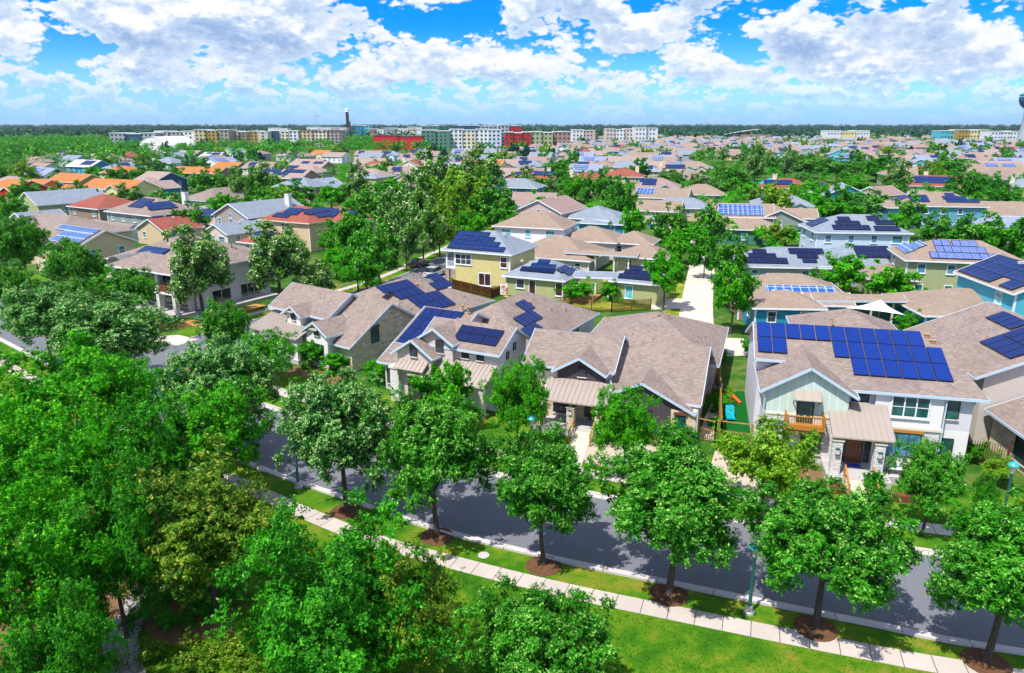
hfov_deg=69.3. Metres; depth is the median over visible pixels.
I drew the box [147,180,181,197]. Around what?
house
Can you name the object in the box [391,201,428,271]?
tree
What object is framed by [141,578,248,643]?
trail bed
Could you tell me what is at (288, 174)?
house
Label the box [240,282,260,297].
window
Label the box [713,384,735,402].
bed plants
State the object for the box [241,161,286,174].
house
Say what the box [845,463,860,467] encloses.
doormat
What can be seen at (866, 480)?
shrub
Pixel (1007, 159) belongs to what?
house
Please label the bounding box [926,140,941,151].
tree
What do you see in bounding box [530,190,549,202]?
tree
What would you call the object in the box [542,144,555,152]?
tree
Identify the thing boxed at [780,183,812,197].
tree
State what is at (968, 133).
apartment block
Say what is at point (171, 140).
hangar
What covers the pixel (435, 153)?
house
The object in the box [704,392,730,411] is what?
shrub
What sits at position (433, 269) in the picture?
parked car
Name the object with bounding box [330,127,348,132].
apartment block
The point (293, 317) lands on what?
window
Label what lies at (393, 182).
tree
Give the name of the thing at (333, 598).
tree
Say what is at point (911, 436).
window
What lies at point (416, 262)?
parked car
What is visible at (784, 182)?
house
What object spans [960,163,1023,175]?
house
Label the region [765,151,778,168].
tree
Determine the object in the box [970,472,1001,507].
shrub
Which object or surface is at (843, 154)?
house
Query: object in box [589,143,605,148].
house
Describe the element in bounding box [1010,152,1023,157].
house
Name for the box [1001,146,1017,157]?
tree
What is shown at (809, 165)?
tree
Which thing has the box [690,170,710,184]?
tree
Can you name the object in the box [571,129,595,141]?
apartment block
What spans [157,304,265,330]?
planting bed
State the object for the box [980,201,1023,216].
house
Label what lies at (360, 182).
tree
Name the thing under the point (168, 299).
window
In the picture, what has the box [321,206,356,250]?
tree
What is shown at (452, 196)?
tree
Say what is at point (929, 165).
tree
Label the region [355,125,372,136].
apartment block
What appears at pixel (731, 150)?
house
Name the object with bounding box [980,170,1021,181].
house
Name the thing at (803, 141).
tree
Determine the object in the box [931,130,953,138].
apartment block
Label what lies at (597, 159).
house
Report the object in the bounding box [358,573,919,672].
grass tufts
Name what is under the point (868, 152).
house
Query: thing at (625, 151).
house
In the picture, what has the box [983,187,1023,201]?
tree
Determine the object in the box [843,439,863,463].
door
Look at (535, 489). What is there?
tree
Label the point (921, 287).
window
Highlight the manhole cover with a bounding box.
[478,552,488,558]
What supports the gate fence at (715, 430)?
on the ground at (734, 368)
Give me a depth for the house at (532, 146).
709.33 m
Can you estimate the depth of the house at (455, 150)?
532.88 m
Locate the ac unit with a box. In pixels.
[713,383,722,391]
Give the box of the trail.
[102,584,160,672]
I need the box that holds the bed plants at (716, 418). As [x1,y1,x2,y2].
[706,404,731,432]
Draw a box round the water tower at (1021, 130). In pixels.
[1017,94,1023,140]
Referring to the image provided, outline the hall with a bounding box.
[729,129,770,137]
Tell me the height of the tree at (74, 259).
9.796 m
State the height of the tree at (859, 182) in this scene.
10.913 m
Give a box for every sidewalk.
[0,357,1023,672]
[200,245,447,327]
[273,385,958,535]
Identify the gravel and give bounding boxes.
[555,440,659,471]
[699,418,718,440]
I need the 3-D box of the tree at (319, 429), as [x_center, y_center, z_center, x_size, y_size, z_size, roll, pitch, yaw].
[-10.948,6.604,46.328,8.565,10.120,8.190,8,18,27]
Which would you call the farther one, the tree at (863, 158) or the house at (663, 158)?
the house at (663, 158)
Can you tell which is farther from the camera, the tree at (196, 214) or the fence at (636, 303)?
the tree at (196, 214)
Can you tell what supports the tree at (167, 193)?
on the ground at (734, 368)
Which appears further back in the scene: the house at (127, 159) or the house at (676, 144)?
the house at (676, 144)
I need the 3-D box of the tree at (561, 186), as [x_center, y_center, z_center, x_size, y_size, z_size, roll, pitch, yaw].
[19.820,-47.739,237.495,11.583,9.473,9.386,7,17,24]
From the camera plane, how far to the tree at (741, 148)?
497.78 m
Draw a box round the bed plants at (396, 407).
[385,399,418,412]
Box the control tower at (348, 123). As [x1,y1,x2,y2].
[345,108,350,130]
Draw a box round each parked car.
[407,258,429,267]
[423,266,445,276]
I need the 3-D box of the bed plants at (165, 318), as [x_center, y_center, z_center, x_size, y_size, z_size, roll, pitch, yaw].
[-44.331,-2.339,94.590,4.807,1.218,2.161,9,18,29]
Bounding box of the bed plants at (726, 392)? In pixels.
[707,382,738,403]
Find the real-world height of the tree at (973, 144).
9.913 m
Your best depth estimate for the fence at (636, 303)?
98.99 m
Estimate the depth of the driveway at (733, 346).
82.94 m
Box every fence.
[451,278,500,297]
[553,298,651,311]
[560,295,593,303]
[697,417,753,444]
[718,365,722,429]
[964,439,1011,465]
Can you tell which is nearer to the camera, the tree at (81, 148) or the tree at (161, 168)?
the tree at (161, 168)
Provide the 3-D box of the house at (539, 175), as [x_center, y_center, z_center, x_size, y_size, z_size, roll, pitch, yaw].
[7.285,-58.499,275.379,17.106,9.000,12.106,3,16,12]
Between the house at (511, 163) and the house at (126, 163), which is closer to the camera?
the house at (126, 163)
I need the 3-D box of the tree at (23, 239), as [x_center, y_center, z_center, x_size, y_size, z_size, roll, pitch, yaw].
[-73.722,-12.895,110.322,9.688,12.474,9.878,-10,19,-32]
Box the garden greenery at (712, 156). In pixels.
[453,134,1023,161]
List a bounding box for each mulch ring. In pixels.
[330,503,362,518]
[420,527,453,545]
[525,556,561,576]
[649,583,688,606]
[793,615,837,641]
[960,647,1012,672]
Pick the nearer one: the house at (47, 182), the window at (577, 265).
the window at (577, 265)
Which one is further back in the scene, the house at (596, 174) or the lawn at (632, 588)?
the house at (596, 174)
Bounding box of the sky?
[0,0,1023,125]
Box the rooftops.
[506,134,1020,153]
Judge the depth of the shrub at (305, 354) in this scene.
74.99 m
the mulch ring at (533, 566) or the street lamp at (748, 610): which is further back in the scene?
the mulch ring at (533, 566)
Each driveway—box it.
[651,298,681,309]
[724,338,747,355]
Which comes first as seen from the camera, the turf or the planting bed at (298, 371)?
the turf
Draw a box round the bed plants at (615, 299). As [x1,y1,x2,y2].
[604,296,643,304]
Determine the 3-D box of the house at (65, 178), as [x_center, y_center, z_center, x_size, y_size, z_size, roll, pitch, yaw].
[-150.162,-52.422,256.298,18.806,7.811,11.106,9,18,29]
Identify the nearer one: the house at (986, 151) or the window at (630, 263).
the window at (630, 263)
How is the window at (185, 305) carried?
in the corner house at (156, 256)
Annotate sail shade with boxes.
[845,299,904,317]
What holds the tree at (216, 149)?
on the ground at (734, 368)
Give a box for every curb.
[0,339,1023,655]
[189,251,449,338]
[264,402,942,552]
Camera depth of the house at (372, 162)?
375.26 m
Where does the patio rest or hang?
on the ground at (734, 368)
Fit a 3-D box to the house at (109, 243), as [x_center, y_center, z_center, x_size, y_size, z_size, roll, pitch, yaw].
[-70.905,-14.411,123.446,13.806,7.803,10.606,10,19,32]
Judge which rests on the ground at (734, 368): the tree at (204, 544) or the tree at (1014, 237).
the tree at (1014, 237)
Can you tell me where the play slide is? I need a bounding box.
[730,393,740,402]
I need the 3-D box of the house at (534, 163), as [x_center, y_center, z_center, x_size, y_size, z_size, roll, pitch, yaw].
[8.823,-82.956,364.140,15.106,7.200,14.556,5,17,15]
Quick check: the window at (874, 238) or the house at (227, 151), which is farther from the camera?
the house at (227, 151)
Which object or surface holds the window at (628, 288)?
in the house at (488, 258)
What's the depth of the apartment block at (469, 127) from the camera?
828.34 m
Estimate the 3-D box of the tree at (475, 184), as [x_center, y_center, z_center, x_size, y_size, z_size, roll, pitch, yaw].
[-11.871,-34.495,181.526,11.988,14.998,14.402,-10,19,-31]
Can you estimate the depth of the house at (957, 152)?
488.97 m
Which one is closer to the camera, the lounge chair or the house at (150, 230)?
the lounge chair
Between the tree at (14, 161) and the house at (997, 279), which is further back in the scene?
the tree at (14, 161)
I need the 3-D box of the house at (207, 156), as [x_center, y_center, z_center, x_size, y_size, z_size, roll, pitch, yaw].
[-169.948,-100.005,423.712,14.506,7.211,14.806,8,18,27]
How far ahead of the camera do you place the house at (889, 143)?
774.56 m
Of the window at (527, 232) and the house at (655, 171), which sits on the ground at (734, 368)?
the house at (655, 171)
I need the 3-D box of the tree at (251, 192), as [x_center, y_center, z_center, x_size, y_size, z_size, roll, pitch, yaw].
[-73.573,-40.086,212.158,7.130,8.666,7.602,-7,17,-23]
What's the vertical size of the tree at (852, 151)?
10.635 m
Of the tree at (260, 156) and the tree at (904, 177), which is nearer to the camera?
the tree at (904, 177)
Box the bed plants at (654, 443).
[625,433,659,447]
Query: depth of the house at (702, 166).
362.62 m
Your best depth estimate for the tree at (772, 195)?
175.78 m
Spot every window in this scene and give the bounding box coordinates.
[118,245,125,252]
[151,293,156,302]
[162,275,170,283]
[165,295,172,305]
[181,294,187,307]
[211,287,231,304]
[218,236,224,241]
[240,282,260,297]
[290,313,295,320]
[310,343,324,363]
[371,324,380,344]
[386,365,390,383]
[409,345,417,357]
[435,339,443,354]
[455,253,471,265]
[461,352,469,359]
[475,354,483,361]
[478,272,490,286]
[500,257,507,268]
[501,228,509,234]
[516,278,524,288]
[525,229,530,237]
[529,280,535,293]
[545,230,554,236]
[552,402,573,413]
[555,282,562,296]
[574,262,580,268]
[577,367,586,378]
[617,245,621,251]
[624,285,632,298]
[625,259,631,267]
[674,412,687,427]
[741,233,747,239]
[751,269,758,275]
[766,311,776,322]
[800,433,823,455]
[801,270,808,275]
[824,235,831,242]
[847,235,854,242]
[851,393,869,403]
[870,235,877,243]
[885,429,923,457]
[889,396,931,420]
[891,236,902,243]
[914,284,922,290]
[917,263,925,273]
[939,438,953,453]
[945,264,955,274]
[945,400,960,420]
[957,208,962,214]
[993,290,1002,305]
[1010,435,1023,467]
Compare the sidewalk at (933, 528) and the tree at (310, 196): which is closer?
the sidewalk at (933, 528)
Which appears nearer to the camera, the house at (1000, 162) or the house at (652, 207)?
the house at (652, 207)
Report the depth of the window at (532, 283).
106.37 m
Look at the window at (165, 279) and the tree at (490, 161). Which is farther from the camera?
the tree at (490, 161)
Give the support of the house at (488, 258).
on the ground at (734, 368)
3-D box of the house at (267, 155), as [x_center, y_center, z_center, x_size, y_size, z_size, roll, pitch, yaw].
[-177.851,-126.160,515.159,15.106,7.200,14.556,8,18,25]
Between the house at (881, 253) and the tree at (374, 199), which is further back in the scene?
the tree at (374, 199)
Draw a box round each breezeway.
[565,248,639,271]
[810,293,907,322]
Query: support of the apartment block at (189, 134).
on the ground at (734, 368)
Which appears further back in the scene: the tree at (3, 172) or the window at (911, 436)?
the tree at (3, 172)
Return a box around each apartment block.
[109,133,162,145]
[154,131,194,140]
[193,129,236,147]
[235,131,271,146]
[268,128,290,130]
[268,130,298,142]
[299,130,345,146]
[306,127,330,130]
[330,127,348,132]
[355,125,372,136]
[369,129,385,136]
[373,135,422,149]
[383,128,407,135]
[407,127,421,134]
[421,130,449,148]
[422,126,440,130]
[449,129,501,148]
[458,125,498,129]
[497,125,520,145]
[504,132,530,147]
[530,131,552,144]
[552,131,570,145]
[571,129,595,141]
[603,128,631,141]
[632,127,657,140]
[820,130,869,138]
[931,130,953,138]
[949,129,988,139]
[979,131,1018,139]
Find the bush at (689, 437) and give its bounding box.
[656,417,701,456]
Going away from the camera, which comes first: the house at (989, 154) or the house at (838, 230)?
the house at (838, 230)
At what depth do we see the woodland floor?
38.15 m
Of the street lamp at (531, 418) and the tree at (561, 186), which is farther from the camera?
the tree at (561, 186)
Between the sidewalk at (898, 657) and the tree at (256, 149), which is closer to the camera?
the sidewalk at (898, 657)
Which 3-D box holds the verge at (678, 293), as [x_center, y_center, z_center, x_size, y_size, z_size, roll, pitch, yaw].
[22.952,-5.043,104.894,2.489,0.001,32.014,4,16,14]
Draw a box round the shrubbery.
[0,157,1023,246]
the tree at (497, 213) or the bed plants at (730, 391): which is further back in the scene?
the tree at (497, 213)
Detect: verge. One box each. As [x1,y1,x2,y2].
[167,222,493,336]
[663,281,685,315]
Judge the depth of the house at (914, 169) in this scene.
323.82 m
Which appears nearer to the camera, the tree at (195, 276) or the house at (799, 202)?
the tree at (195, 276)
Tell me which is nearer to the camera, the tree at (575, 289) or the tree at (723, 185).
the tree at (575, 289)
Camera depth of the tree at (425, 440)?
41.55 m
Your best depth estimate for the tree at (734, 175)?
255.53 m
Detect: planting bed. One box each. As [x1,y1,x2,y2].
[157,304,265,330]
[283,366,352,383]
[787,466,823,485]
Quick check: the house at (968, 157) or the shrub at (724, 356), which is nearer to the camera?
the shrub at (724, 356)
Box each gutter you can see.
[0,337,1023,650]
[262,405,940,556]
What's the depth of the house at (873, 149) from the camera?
576.49 m
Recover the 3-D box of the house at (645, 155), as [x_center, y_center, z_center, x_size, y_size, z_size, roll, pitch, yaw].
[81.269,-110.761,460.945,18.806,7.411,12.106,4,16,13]
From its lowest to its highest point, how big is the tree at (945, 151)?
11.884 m
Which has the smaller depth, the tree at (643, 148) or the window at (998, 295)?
the window at (998, 295)
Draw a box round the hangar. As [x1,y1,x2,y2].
[139,136,194,151]
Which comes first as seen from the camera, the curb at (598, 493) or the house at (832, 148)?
the curb at (598, 493)
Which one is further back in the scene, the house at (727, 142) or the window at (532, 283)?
the house at (727, 142)
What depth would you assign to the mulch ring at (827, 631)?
36.52 m
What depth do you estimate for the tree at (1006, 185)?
206.66 m
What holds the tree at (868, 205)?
on the ground at (734, 368)
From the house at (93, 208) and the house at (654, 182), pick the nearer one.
the house at (93, 208)
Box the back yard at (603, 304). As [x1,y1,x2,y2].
[564,301,647,309]
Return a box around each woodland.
[0,123,1020,138]
[0,133,432,166]
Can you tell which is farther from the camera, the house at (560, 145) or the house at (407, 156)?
the house at (560, 145)
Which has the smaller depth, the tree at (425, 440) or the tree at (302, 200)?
the tree at (425, 440)
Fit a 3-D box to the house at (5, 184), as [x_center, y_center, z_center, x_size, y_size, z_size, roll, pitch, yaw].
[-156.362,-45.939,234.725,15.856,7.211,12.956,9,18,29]
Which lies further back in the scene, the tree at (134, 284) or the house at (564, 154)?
the house at (564, 154)
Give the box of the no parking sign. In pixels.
[500,284,506,294]
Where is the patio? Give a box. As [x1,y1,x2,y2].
[705,404,717,418]
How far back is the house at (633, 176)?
279.55 m
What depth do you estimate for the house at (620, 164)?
349.54 m
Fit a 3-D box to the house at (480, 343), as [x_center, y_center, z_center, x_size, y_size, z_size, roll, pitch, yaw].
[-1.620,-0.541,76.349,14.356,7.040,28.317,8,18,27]
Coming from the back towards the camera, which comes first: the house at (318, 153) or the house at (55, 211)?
the house at (318, 153)
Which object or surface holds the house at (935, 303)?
on the ground at (734, 368)
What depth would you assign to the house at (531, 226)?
137.85 m
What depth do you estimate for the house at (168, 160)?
398.92 m
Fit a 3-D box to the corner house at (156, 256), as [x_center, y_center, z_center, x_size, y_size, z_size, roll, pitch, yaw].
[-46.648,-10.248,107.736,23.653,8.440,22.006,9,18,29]
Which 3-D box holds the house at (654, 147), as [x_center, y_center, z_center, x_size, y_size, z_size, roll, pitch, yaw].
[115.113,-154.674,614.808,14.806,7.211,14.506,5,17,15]
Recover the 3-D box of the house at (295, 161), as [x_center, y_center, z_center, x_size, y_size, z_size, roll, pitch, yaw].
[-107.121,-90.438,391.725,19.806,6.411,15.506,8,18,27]
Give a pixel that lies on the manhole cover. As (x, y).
(483, 555)
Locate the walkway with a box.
[711,449,758,491]
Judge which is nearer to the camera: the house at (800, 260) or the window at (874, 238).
the house at (800, 260)
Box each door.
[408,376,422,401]
[588,406,594,420]
[795,401,814,422]
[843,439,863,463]
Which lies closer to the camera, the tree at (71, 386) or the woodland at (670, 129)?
the tree at (71, 386)
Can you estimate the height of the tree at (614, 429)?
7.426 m
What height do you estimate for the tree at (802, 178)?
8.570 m
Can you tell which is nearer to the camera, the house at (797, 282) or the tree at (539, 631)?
the tree at (539, 631)
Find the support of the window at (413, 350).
in the house at (480, 343)
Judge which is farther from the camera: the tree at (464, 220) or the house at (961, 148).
the house at (961, 148)
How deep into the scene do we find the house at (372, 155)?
456.28 m
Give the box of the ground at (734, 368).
[0,126,1023,495]
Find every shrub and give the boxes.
[296,339,322,366]
[320,352,353,370]
[361,356,385,381]
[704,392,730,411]
[722,349,732,360]
[740,339,748,355]
[858,470,887,487]
[965,444,983,462]
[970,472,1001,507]
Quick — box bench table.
[886,464,902,474]
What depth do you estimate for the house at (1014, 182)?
250.91 m
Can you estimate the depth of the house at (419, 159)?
394.22 m
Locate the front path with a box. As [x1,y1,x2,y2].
[570,444,586,465]
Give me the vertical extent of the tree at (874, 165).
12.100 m
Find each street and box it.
[0,302,1023,647]
[144,252,453,364]
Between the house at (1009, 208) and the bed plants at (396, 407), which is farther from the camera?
the house at (1009, 208)
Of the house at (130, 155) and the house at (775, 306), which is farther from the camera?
the house at (130, 155)
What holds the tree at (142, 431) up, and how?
on the woodland floor
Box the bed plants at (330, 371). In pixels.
[300,359,339,376]
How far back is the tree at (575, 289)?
102.82 m
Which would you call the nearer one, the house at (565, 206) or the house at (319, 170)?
the house at (565, 206)
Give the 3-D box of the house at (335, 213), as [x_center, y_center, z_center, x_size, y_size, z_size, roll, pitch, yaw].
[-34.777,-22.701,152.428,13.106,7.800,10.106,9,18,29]
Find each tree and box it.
[0,164,9,177]
[0,192,28,217]
[0,209,51,281]
[0,257,40,304]
[0,278,97,363]
[0,327,168,445]
[0,391,138,543]
[0,468,121,669]
[0,569,130,672]
[6,177,40,200]
[7,161,40,179]
[8,143,21,161]
[10,156,25,168]
[10,182,42,192]
[22,141,28,151]
[26,289,182,369]
[30,144,41,156]
[36,236,102,284]
[38,275,98,312]
[38,440,189,638]
[46,168,73,178]
[47,179,77,190]
[68,179,87,188]
[73,368,207,525]
[74,142,87,155]
[84,163,101,175]
[85,263,159,308]
[87,258,108,288]
[90,431,299,615]
[92,349,160,425]
[99,154,112,164]
[100,162,128,179]
[100,621,290,672]
[108,180,146,200]
[113,148,126,156]
[122,168,132,179]
[128,162,153,178]
[131,141,140,151]
[132,153,149,164]
[132,373,269,476]
[144,155,167,171]
[150,186,181,203]
[154,330,292,453]
[160,222,235,314]
[161,140,172,151]
[162,162,188,176]
[164,192,192,206]
[169,200,211,224]
[172,168,187,180]
[180,153,196,166]
[187,165,228,192]
[188,169,211,188]
[191,156,210,166]
[192,295,253,348]
[200,188,238,209]
[201,485,460,672]
[211,144,226,153]
[227,165,252,191]
[233,150,244,160]
[238,326,301,371]
[240,189,273,201]
[242,182,264,198]
[243,160,275,190]
[243,218,311,293]
[245,145,259,158]
[252,150,265,160]
[252,190,274,200]
[269,186,299,198]
[271,169,283,185]
[271,365,417,511]
[274,161,288,168]
[277,178,315,200]
[290,191,314,207]
[291,259,335,289]
[307,144,316,152]
[316,181,350,207]
[316,222,332,248]
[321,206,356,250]
[321,242,352,279]
[324,250,382,291]
[329,143,343,151]
[339,167,372,199]
[340,143,349,152]
[340,229,383,289]
[341,194,384,249]
[348,159,362,172]
[352,533,470,672]
[355,184,395,212]
[359,377,499,536]
[363,216,401,284]
[365,159,383,170]
[372,171,403,193]
[373,185,414,242]
[378,186,405,205]
[380,157,395,169]
[391,140,399,151]
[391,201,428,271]
[397,166,448,210]
[407,189,448,258]
[407,359,473,410]
[410,144,451,192]
[422,201,460,256]
[429,175,472,226]
[430,143,436,150]
[433,164,488,212]
[439,146,447,156]
[439,153,478,188]
[448,572,622,672]
[452,202,487,231]
[457,167,498,212]
[462,143,505,184]
[468,175,516,229]
[477,354,551,447]
[486,198,518,223]
[493,417,611,565]
[497,146,507,158]
[507,142,519,152]
[511,164,535,180]
[517,139,526,146]
[519,144,530,155]
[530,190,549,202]
[533,171,558,192]
[538,143,547,151]
[538,149,548,156]
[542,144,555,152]
[543,158,568,172]
[553,162,570,183]
[553,276,595,302]
[558,173,586,199]
[563,169,584,200]
[565,146,579,163]
[578,170,598,201]
[590,165,622,206]
[590,381,663,479]
[599,416,761,595]
[600,278,619,300]
[603,176,638,212]
[607,200,648,232]
[628,139,639,147]
[629,157,652,177]
[638,144,648,151]
[642,248,686,309]
[646,201,691,244]
[649,167,681,182]
[662,228,684,260]
[669,216,709,263]
[670,168,687,183]
[687,232,719,278]
[688,151,703,160]
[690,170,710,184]
[694,197,733,243]
[706,147,715,154]
[706,231,748,275]
[707,174,737,197]
[708,265,762,333]
[710,413,824,514]
[712,161,727,182]
[715,147,730,159]
[717,147,728,159]
[721,161,753,192]
[725,142,737,148]
[731,150,747,161]
[732,469,944,628]
[735,176,758,194]
[739,143,749,157]
[741,166,760,178]
[744,138,771,181]
[746,183,779,200]
[759,220,797,243]
[761,181,796,207]
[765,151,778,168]
[775,158,790,176]
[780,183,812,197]
[781,143,800,175]
[789,175,828,191]
[794,152,824,176]
[796,174,820,182]
[796,187,828,207]
[800,138,808,144]
[810,242,868,291]
[811,196,863,217]
[811,267,824,279]
[815,155,863,182]
[816,158,832,168]
[819,182,859,209]
[820,144,831,152]
[833,185,882,213]
[835,169,869,189]
[848,149,865,160]
[848,157,867,173]
[848,193,882,215]
[853,153,901,181]
[854,187,894,214]
[863,258,929,292]
[875,153,894,164]
[877,157,914,190]
[881,178,910,193]
[882,143,897,153]
[885,435,972,536]
[888,189,927,229]
[891,308,922,329]
[917,159,944,174]
[919,207,957,239]
[921,480,1023,663]
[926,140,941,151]
[928,169,947,174]
[929,146,943,152]
[933,152,972,175]
[934,146,954,156]
[936,153,953,160]
[939,218,971,238]
[940,184,967,195]
[943,168,976,195]
[946,208,1007,248]
[954,137,964,145]
[963,171,989,182]
[964,170,1000,198]
[966,141,977,146]
[979,141,991,148]
[980,449,1016,484]
[981,173,1017,200]
[982,211,1023,257]
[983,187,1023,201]
[999,144,1008,151]
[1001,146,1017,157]
[1015,139,1023,146]
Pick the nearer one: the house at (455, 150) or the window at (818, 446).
the window at (818, 446)
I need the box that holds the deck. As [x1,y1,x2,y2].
[566,293,601,303]
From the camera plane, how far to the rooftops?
913.73 m
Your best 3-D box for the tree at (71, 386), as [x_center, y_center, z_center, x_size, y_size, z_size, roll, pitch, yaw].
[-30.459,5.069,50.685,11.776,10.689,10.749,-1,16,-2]
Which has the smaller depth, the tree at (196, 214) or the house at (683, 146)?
the tree at (196, 214)
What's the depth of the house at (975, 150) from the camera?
561.84 m
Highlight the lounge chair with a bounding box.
[725,405,735,421]
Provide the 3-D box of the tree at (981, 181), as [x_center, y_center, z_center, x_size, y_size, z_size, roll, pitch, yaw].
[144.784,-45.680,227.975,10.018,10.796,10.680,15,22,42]
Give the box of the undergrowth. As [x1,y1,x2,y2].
[116,564,250,633]
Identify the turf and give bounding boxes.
[722,391,750,443]
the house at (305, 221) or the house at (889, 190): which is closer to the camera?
the house at (305, 221)
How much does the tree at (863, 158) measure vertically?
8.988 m
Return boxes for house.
[0,176,25,180]
[0,179,48,199]
[9,209,66,219]
[15,162,65,170]
[16,156,56,164]
[19,187,104,214]
[23,154,56,160]
[24,167,68,178]
[28,212,135,263]
[31,179,64,188]
[37,224,138,281]
[48,173,100,186]
[56,150,84,158]
[59,155,92,166]
[60,184,74,189]
[65,160,110,175]
[66,194,131,220]
[84,178,160,197]
[96,191,201,239]
[98,166,137,177]
[103,161,145,169]
[104,234,278,318]
[106,155,132,162]
[125,152,142,158]
[133,171,188,193]
[135,215,205,243]
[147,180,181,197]
[151,157,183,169]
[160,152,189,160]
[176,166,232,179]
[179,150,202,158]
[181,187,247,208]
[198,155,225,159]
[199,152,231,156]
[199,202,230,232]
[201,219,261,244]
[207,157,238,166]
[211,192,302,223]
[212,162,244,174]
[225,148,245,157]
[236,231,300,258]
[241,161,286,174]
[243,150,271,160]
[249,272,494,370]
[257,168,322,182]
[257,206,331,252]
[271,177,331,202]
[275,151,289,160]
[288,152,315,161]
[288,159,326,166]
[289,165,332,177]
[295,161,334,174]
[310,150,333,158]
[313,177,345,193]
[321,152,350,162]
[327,207,377,231]
[353,150,381,159]
[353,158,394,167]
[354,168,397,191]
[358,153,386,157]
[359,164,390,170]
[360,161,396,166]
[376,287,599,419]
[382,151,401,161]
[387,166,421,176]
[394,173,409,182]
[398,154,426,162]
[398,157,424,165]
[398,158,438,164]
[421,151,441,156]
[433,162,461,166]
[441,230,669,304]
[445,153,462,161]
[451,149,472,153]
[452,157,474,162]
[466,155,487,159]
[475,160,507,167]
[482,192,557,215]
[483,149,505,154]
[491,210,621,260]
[494,151,517,158]
[495,178,546,191]
[496,159,522,167]
[499,168,528,178]
[506,167,556,190]
[514,160,544,167]
[514,195,625,229]
[516,156,551,166]
[516,164,544,170]
[521,311,728,446]
[529,143,543,148]
[529,152,554,161]
[533,235,612,270]
[554,148,559,157]
[555,156,579,166]
[557,152,568,158]
[558,143,574,150]
[566,168,614,194]
[568,164,604,175]
[571,152,594,155]
[576,148,590,151]
[577,161,604,167]
[578,156,607,162]
[578,211,625,233]
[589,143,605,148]
[590,151,613,155]
[596,142,610,147]
[598,160,614,172]
[603,147,620,150]
[605,165,645,189]
[607,156,641,162]
[608,151,626,155]
[613,161,646,169]
[616,243,673,271]
[617,231,660,251]
[619,148,634,153]
[627,152,658,160]
[631,187,693,199]
[631,200,683,222]
[634,177,681,187]
[635,163,660,177]
[642,145,660,153]
[647,161,665,167]
[649,156,677,160]
[657,160,690,173]
[660,146,674,153]
[662,151,683,160]
[663,197,707,220]
[666,161,697,170]
[668,144,684,145]
[671,170,711,186]
[674,148,699,157]
[675,146,692,147]
[677,150,697,160]
[678,140,690,142]
[686,161,712,174]
[686,184,727,202]
[708,203,782,244]
[710,144,725,145]
[719,149,740,157]
[720,141,733,143]
[727,150,740,159]
[728,273,842,319]
[732,246,838,286]
[742,290,855,326]
[745,308,990,499]
[749,194,814,207]
[758,173,802,193]
[764,144,782,148]
[764,204,818,239]
[774,147,801,153]
[775,148,798,157]
[794,145,813,154]
[795,182,872,209]
[798,214,913,248]
[815,147,836,155]
[817,245,890,286]
[826,148,844,159]
[835,153,849,164]
[836,145,848,148]
[845,146,860,149]
[848,144,871,146]
[857,239,1022,293]
[859,149,875,158]
[860,147,879,152]
[860,185,905,198]
[867,154,905,160]
[872,145,884,153]
[876,154,905,163]
[876,167,918,184]
[876,191,989,228]
[881,288,983,324]
[882,142,897,144]
[892,149,922,154]
[896,144,912,147]
[896,155,913,160]
[897,161,923,166]
[904,301,1023,474]
[905,166,920,170]
[906,170,964,194]
[910,155,953,164]
[934,151,961,155]
[947,146,967,152]
[952,216,1023,242]
[953,153,988,158]
[953,253,1023,315]
[957,154,983,162]
[958,145,975,152]
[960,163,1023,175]
[966,157,997,163]
[969,152,1003,157]
[971,147,991,151]
[976,161,1023,165]
[977,150,997,151]
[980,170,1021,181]
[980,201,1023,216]
[989,158,1023,162]
[1009,174,1023,196]
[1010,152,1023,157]
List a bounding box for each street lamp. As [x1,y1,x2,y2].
[294,445,302,489]
[527,415,535,450]
[743,542,759,616]
[1000,460,1019,522]
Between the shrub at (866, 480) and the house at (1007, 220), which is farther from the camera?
the house at (1007, 220)
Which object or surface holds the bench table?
on the house at (864, 391)
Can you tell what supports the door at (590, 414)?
in the house at (674, 361)
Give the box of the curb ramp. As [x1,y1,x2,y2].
[149,335,197,344]
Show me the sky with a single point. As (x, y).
(76, 62)
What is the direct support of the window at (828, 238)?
in the house at (838, 230)
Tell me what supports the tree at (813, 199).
on the ground at (734, 368)
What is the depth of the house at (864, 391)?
53.40 m
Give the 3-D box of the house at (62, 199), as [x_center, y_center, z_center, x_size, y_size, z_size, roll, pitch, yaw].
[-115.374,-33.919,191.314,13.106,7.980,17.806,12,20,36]
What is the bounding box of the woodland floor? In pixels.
[0,463,160,672]
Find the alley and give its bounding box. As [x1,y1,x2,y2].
[630,211,713,323]
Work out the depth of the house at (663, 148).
630.34 m
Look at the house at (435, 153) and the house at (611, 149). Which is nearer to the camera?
the house at (435, 153)
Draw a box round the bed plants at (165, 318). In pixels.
[147,314,180,321]
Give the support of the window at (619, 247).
in the house at (631, 239)
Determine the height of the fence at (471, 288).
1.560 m
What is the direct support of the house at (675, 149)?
on the ground at (734, 368)
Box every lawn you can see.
[0,342,1023,672]
[19,270,178,330]
[243,373,1023,550]
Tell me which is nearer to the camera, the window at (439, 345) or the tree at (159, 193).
the window at (439, 345)
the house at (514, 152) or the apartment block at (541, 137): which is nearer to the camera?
the house at (514, 152)
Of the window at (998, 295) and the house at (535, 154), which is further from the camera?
the house at (535, 154)
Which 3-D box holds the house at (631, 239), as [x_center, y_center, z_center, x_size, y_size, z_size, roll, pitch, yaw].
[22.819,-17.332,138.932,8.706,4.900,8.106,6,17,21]
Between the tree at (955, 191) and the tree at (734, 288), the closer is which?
the tree at (734, 288)

